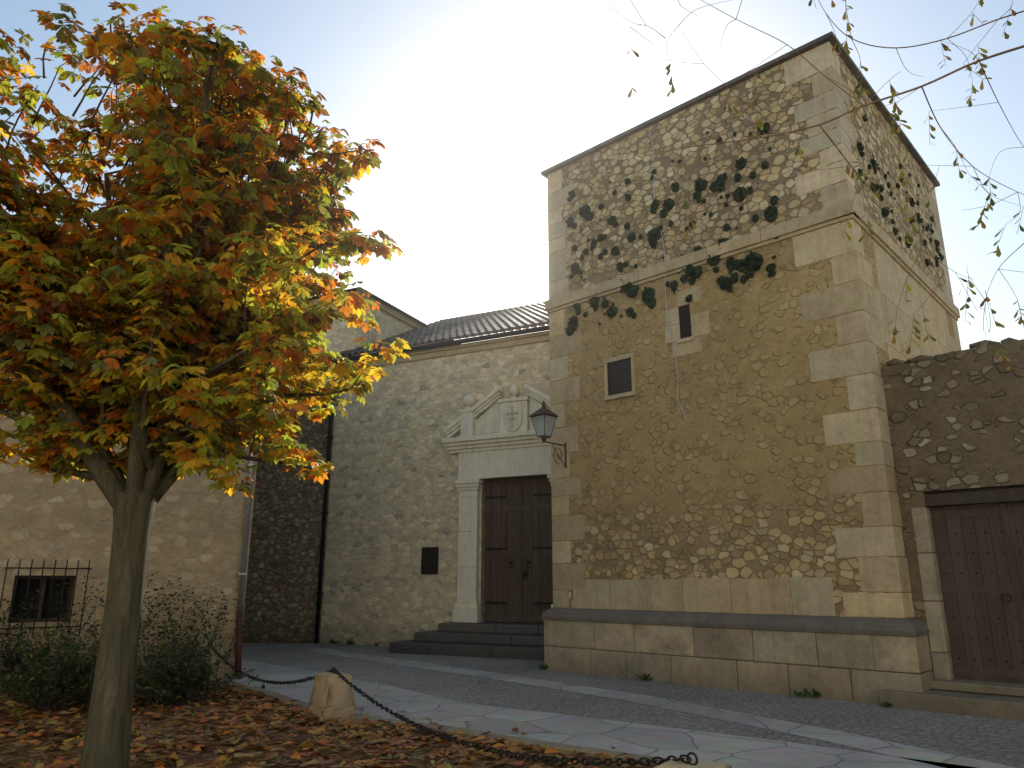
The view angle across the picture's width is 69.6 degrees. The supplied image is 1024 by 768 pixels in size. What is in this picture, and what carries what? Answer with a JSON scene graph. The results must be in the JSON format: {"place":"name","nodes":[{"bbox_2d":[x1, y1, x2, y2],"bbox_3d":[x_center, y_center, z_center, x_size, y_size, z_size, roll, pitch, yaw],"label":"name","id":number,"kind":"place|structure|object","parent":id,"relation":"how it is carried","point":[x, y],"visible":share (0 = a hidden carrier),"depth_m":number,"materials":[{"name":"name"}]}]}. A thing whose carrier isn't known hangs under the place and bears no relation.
{"place":"outdoors","nodes":[
{"label":"outdoors","id":0,"kind":"place"},
{"bbox_2d":[0,679,653,767],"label":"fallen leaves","id":1,"kind":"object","parent":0,"point":[73,751],"depth_m":6.67,"materials":[{"name":"brown plant"}]},
{"bbox_2d":[0,33,349,767],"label":"chestnut tree trunk and limbs","id":2,"kind":"object","parent":1,"relation":"on","point":[134,497],"visible":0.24,"depth_m":5.88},
{"bbox_2d":[0,1,410,497],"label":"chestnut tree","id":3,"kind":"object","parent":2,"relation":"attached to","point":[79,263],"depth_m":5.87,"materials":[{"name":"orange plant"}]},
{"bbox_2d":[0,677,658,767],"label":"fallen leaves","id":4,"kind":"object","parent":1,"relation":"on","point":[277,722],"visible":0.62,"depth_m":6.74,"materials":[{"name":"orange plant"}]},
{"bbox_2d":[0,572,260,714],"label":"shrub","id":5,"kind":"object","parent":4,"relation":"on","point":[61,659],"depth_m":8.86,"materials":[{"name":"green plant"}]},
{"bbox_2d":[190,646,731,767],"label":"stone bollards","id":6,"kind":"object","parent":1,"relation":"on","point":[332,695],"visible":0.6,"depth_m":7.90,"materials":[{"name":"beige stone"}]},
{"bbox_2d":[208,643,697,765],"bbox_3d":[-1.771,3.201,7.714,0.193,0.360,9.487,11,-19,-35],"label":"bollard chain","id":7,"kind":"object","parent":6,"relation":"hanging from","point":[648,761],"visible":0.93,"depth_m":5.47,"materials":[{"name":"metal"}]},
{"bbox_2d":[320,341,549,645],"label":"facade wall","id":8,"kind":"structure","parent":0,"point":[393,509],"depth_m":18.36,"materials":[{"name":"beige stone"}]},
{"bbox_2d":[421,547,438,573],"bbox_3d":[-1.966,4.224,17.599,0.460,0.630,0.035,-7,-17,25],"label":"wall plaque","id":9,"kind":"object","parent":8,"relation":"attached to","point":[429,559],"visible":1,"depth_m":17.58,"materials":[{"name":"black metal"}]},
{"bbox_2d":[314,325,548,643],"bbox_3d":[-0.783,2.389,17.366,9.320,7.375,0.265,-7,-17,25],"label":"gutter and downspout","id":10,"kind":"object","parent":8,"relation":"attached to","point":[469,340],"visible":0.63,"depth_m":18.77,"materials":[{"name":"black metal"}]},
{"bbox_2d":[328,302,548,359],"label":"facade roof tiles","id":11,"kind":"object","parent":8,"relation":"on","point":[499,321],"visible":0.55,"depth_m":20.59,"materials":[{"name":"grey tile"}]},
{"bbox_2d":[353,331,549,366],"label":"cornice","id":12,"kind":"structure","parent":8,"relation":"attached to","point":[523,339],"depth_m":18.43,"materials":[{"name":"beige stone"}]},
{"bbox_2d":[442,384,553,622],"bbox_3d":[0.091,2.659,16.999,3.700,5.464,0.620,-7,-17,25],"label":"stone door surround","id":13,"kind":"object","parent":8,"relation":"attached to","point":[497,438],"visible":0.66,"depth_m":17.29,"materials":[{"name":"stone"}]},
{"bbox_2d":[484,475,552,622],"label":"church door leaves","id":14,"kind":"object","parent":13,"relation":"attached to","point":[521,505],"visible":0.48,"depth_m":16.92,"materials":[{"name":"brown wood"}]},
{"bbox_2d":[485,493,552,607],"bbox_3d":[0.176,3.805,16.874,1.780,2.516,0.036,-7,-17,25],"label":"church door ironwork","id":15,"kind":"object","parent":14,"relation":"attached to","point":[525,574],"visible":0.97,"depth_m":16.84,"materials":[{"name":"black metal"}]},
{"bbox_2d":[0,0,1023,349],"label":"sky","id":16,"kind":"structure","parent":0,"point":[468,102],"materials":[{"name":"white"}]},
{"bbox_2d":[242,643,1023,767],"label":"ground","id":17,"kind":"structure","parent":0,"point":[997,741],"depth_m":9.35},
{"bbox_2d":[0,368,262,689],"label":"house walls","id":18,"kind":"structure","parent":17,"relation":"on","point":[196,535],"depth_m":11.21,"materials":[{"name":"beige stone"}]},
{"bbox_2d":[7,575,74,622],"bbox_3d":[-6.859,3.128,10.727,0.060,0.650,0.770,-19,-24,50],"label":"window frame","id":19,"kind":"object","parent":18,"relation":"attached to","point":[43,586],"visible":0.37,"depth_m":10.72,"materials":[{"name":"brown wood"}]},
{"bbox_2d":[12,579,69,618],"bbox_3d":[-6.904,3.143,10.785,0.770,0.650,0.050,11,-19,-36],"label":"window pane","id":20,"kind":"structure","parent":18,"relation":"attached to","point":[21,588],"depth_m":10.77,"materials":[{"name":"black glass"}]},
{"bbox_2d":[0,559,90,637],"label":"window grille","id":21,"kind":"object","parent":18,"relation":"attached to","point":[42,568],"visible":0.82,"depth_m":10.46,"materials":[{"name":"black metal"}]},
{"bbox_2d":[235,443,255,677],"bbox_3d":[-4.454,1.494,12.621,0.180,6.654,0.228,-14,-20,41],"label":"downpipe","id":22,"kind":"object","parent":18,"relation":"attached to","point":[238,658],"visible":0.55,"depth_m":12.14,"materials":[{"name":"grey metal"}]},
{"bbox_2d":[242,400,334,642],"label":"stone wall","id":23,"kind":"structure","parent":17,"relation":"on","point":[283,562],"depth_m":19.03,"materials":[{"name":"grey stone"}]},
{"bbox_2d":[320,303,445,398],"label":"nave walls","id":24,"kind":"structure","parent":17,"relation":"on","point":[340,336],"depth_m":21.68,"materials":[{"name":"beige stone"}]},
{"bbox_2d":[296,290,451,345],"bbox_3d":[-5.233,-0.318,30.070,9.200,0.180,15.500,-7,-17,25],"label":"roof eave","id":25,"kind":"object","parent":24,"relation":"attached to","point":[398,316],"depth_m":22.88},
{"bbox_2d":[302,287,457,344],"bbox_3d":[-5.233,-1.332,30.342,9.600,1.920,15.900,-7,-17,25],"label":"roof edge","id":26,"kind":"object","parent":24,"relation":"on","point":[382,301],"depth_m":22.95,"materials":[{"name":"tile"}]},
{"bbox_2d":[209,677,665,766],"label":"kerb stones","id":27,"kind":"object","parent":17,"relation":"on","point":[470,732],"visible":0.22,"depth_m":7.01,"materials":[{"name":"grey stone"}]},
{"bbox_2d":[389,622,544,659],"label":"church steps","id":28,"kind":"structure","parent":17,"relation":"on","point":[524,641],"depth_m":15.52,"materials":[{"name":"stone"}]},
{"bbox_2d":[255,639,893,707],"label":"weed tufts","id":29,"kind":"object","parent":17,"relation":"on","point":[815,694],"visible":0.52,"depth_m":10.09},
{"bbox_2d":[225,659,975,767],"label":"pavement strip","id":30,"kind":"object","parent":17,"relation":"on","point":[732,751],"visible":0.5,"depth_m":7.58,"materials":[{"name":"stone"}]},
{"bbox_2d":[305,648,1015,767],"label":"stone paving strip","id":31,"kind":"object","parent":17,"relation":"on","point":[877,745],"visible":1,"depth_m":8.43,"materials":[{"name":"grey stone"}]},
{"bbox_2d":[544,620,932,704],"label":"tower plinth","id":32,"kind":"structure","parent":17,"relation":"on","point":[858,668],"depth_m":10.49,"materials":[{"name":"beige stone"}]},
{"bbox_2d":[541,608,928,635],"bbox_3d":[3.014,3.632,11.390,6.120,0.200,0.760,-14,-20,41],"label":"stone ledge","id":33,"kind":"object","parent":32,"relation":"on","point":[885,626],"visible":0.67,"depth_m":10.55,"materials":[{"name":"grey stone"}]},
{"bbox_2d":[548,43,957,618],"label":"tower wall","id":34,"kind":"structure","parent":17,"relation":"on","point":[730,482],"depth_m":12.07,"materials":[{"name":"beige stone"}]},
{"bbox_2d":[529,401,566,467],"bbox_3d":[0.721,0.916,13.443,0.400,1.170,0.824,-14,-20,41],"label":"wall lantern","id":35,"kind":"object","parent":34,"relation":"attached to","point":[543,410],"visible":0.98,"depth_m":13.33,"materials":[{"name":"black metal"}]},
{"bbox_2d":[531,415,555,436],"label":"lantern glass panes","id":36,"kind":"object","parent":35,"relation":"in","point":[538,422],"visible":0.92,"depth_m":13.24,"materials":[{"name":"white glass"}]},
{"bbox_2d":[603,336,694,400],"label":"tower window sills and frames","id":37,"kind":"structure","parent":34,"relation":"attached to","point":[633,392],"depth_m":12.99,"materials":[{"name":"beige stone"}]},
{"bbox_2d":[607,358,631,395],"bbox_3d":[1.960,-0.110,13.150,0.520,0.620,0.128,-14,-20,41],"label":"window","id":38,"kind":"structure","parent":37,"relation":"in","point":[619,377],"depth_m":13.12,"materials":[{"name":"black glass"}]},
{"bbox_2d":[649,128,692,422],"bbox_3d":[2.743,-2.086,12.837,0.531,5.728,0.024,-14,-20,41],"label":"tower cable","id":39,"kind":"object","parent":34,"relation":"attached to","point":[665,289],"visible":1,"depth_m":12.74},
{"bbox_2d":[679,304,690,338],"bbox_3d":[2.953,-1.038,12.452,0.200,0.590,0.112,-14,-20,41],"label":"narrow window","id":40,"kind":"structure","parent":34,"relation":"in","point":[685,321],"depth_m":12.41,"materials":[{"name":"brown wood"}]},
{"bbox_2d":[541,31,939,186],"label":"tower roof","id":41,"kind":"structure","parent":34,"relation":"on","point":[850,64],"depth_m":13.12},
{"bbox_2d":[545,41,960,617],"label":"stone quoins","id":42,"kind":"object","parent":34,"relation":"attached to","point":[813,596],"visible":0.57,"depth_m":11.27,"materials":[{"name":"beige stone"}]},
{"bbox_2d":[881,339,1023,677],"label":"gate wall","id":43,"kind":"structure","parent":17,"relation":"on","point":[956,421],"depth_m":9.74,"materials":[{"name":"brown stone"}]},
{"bbox_2d":[878,507,1023,720],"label":"gate jambs and threshold","id":44,"kind":"object","parent":43,"relation":"attached to","point":[948,692],"visible":0.64,"depth_m":9.06,"materials":[{"name":"beige stone"}]},
{"bbox_2d":[930,502,1023,683],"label":"gate door leaves","id":45,"kind":"object","parent":44,"relation":"attached to","point":[972,596],"visible":1,"depth_m":9.31,"materials":[{"name":"brown wood"}]},
{"bbox_2d":[940,530,1023,662],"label":"gate ironwork","id":46,"kind":"object","parent":45,"relation":"attached to","point":[971,638],"visible":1,"depth_m":9.19,"materials":[{"name":"black metal"}]},
{"bbox_2d":[886,337,1016,365],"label":"gate wall cap stones","id":47,"kind":"object","parent":43,"relation":"on","point":[920,358],"visible":0.32,"depth_m":10.23,"materials":[{"name":"grey stone"}]},
{"bbox_2d":[924,488,1023,506],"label":"door lintel","id":48,"kind":"structure","parent":43,"relation":"in","point":[980,497],"depth_m":9.46,"materials":[{"name":"brown wood"}]},
{"bbox_2d":[565,114,944,335],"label":"climbing plants","id":49,"kind":"object","parent":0,"point":[714,262],"visible":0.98,"depth_m":12.66,"materials":[{"name":"green plant"}]},
{"bbox_2d":[607,0,1023,369],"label":"branches","id":50,"kind":"object","parent":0,"point":[892,132],"depth_m":3.28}
]}

